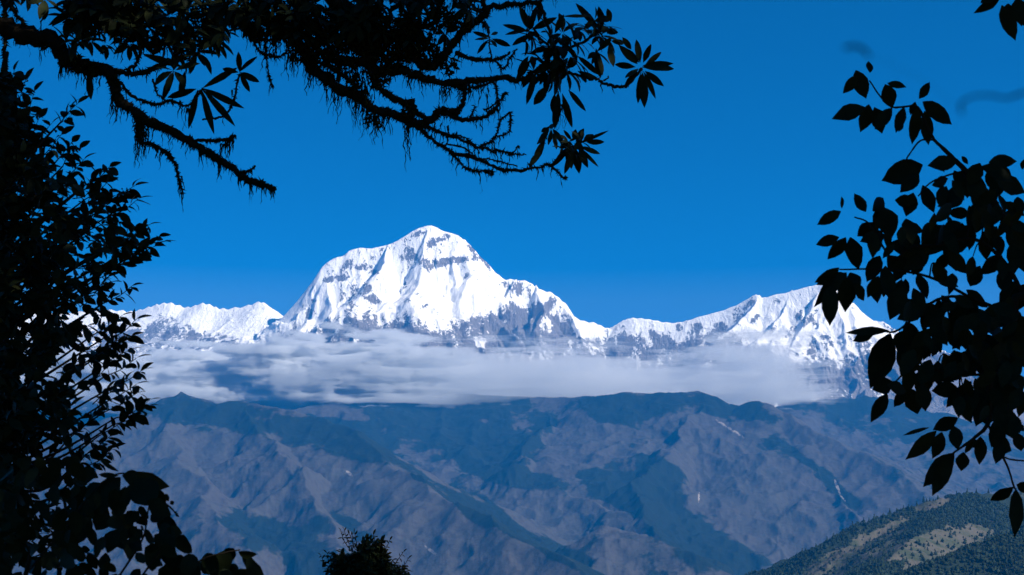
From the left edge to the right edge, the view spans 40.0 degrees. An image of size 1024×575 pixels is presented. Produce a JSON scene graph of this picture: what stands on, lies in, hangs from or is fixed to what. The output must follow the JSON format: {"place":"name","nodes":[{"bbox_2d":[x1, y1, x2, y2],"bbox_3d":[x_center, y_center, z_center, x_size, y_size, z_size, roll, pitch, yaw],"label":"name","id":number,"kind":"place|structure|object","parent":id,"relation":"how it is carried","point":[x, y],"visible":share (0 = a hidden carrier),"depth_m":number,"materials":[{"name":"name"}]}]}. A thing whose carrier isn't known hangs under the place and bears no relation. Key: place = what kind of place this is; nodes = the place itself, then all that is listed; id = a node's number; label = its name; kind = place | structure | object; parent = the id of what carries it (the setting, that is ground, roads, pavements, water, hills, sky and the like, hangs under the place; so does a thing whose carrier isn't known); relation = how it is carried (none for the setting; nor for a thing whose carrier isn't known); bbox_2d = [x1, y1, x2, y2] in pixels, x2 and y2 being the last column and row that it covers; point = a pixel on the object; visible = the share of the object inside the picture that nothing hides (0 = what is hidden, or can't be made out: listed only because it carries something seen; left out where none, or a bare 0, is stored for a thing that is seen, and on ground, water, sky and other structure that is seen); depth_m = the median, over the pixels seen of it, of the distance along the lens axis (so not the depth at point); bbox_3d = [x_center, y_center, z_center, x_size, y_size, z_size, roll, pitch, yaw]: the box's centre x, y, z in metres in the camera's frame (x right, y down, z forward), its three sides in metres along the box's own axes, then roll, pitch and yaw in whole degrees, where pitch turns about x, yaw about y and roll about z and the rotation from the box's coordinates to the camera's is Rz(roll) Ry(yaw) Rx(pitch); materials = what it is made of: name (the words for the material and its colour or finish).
{"place":"outdoors","nodes":[
{"label":"outdoors","id":0,"kind":"place"},
{"bbox_2d":[0,0,1023,376],"label":"sky","id":1,"kind":"structure","parent":0,"point":[710,196],"materials":[{"name":"blue"}]},
{"bbox_2d":[9,225,1023,424],"bbox_3d":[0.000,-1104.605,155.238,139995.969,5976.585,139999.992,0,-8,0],"label":"snow mountains","id":2,"kind":"structure","parent":0,"point":[429,310],"depth_m":20838.67,"materials":[{"name":"white snow"}]},
{"bbox_2d":[12,378,1023,574],"bbox_3d":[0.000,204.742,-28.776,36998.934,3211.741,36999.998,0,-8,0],"label":"hills","id":3,"kind":"structure","parent":0,"point":[669,483],"depth_m":12849.34,"materials":[{"name":"blue stone"}]},
{"bbox_2d":[749,492,1023,574],"bbox_3d":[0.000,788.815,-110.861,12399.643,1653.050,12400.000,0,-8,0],"label":"hill","id":4,"kind":"structure","parent":0,"point":[840,560],"depth_m":4593.00,"materials":[{"name":"green plant"}]},
{"bbox_2d":[745,490,1023,574],"bbox_3d":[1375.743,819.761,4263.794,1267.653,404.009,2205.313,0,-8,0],"label":"woods","id":5,"kind":"object","parent":4,"relation":"on","point":[919,524],"visible":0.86,"depth_m":4631.19,"materials":[{"name":"green plant"}]},
{"bbox_3d":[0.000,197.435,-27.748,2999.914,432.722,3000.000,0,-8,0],"label":"ground","id":6,"kind":"structure","parent":0,"visible":0},
{"bbox_2d":[0,51,174,574],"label":"tall shrub","id":7,"kind":"object","parent":6,"relation":"on","point":[36,261],"visible":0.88,"depth_m":4.96,"materials":[{"name":"black plant"}]},
{"bbox_2d":[0,454,263,574],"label":"leaved shrub","id":8,"kind":"object","parent":6,"relation":"on","point":[91,502],"visible":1,"depth_m":3.13,"materials":[{"name":"black plant"}]},
{"bbox_2d":[0,0,673,208],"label":"rhododendron tree","id":9,"kind":"object","parent":6,"relation":"on","point":[366,36],"visible":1,"depth_m":6.16,"materials":[{"name":"black plant"}]},
{"bbox_2d":[319,527,411,574],"bbox_3d":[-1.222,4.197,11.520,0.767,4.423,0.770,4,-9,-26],"label":"round shrub","id":10,"kind":"object","parent":6,"relation":"on","point":[367,558],"visible":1,"depth_m":11.69,"materials":[{"name":"black plant"}]},
{"bbox_2d":[814,0,1023,537],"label":"broadleaf tree","id":11,"kind":"object","parent":6,"relation":"on","point":[994,393],"visible":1,"depth_m":3.99,"materials":[{"name":"black plant"}]}
]}

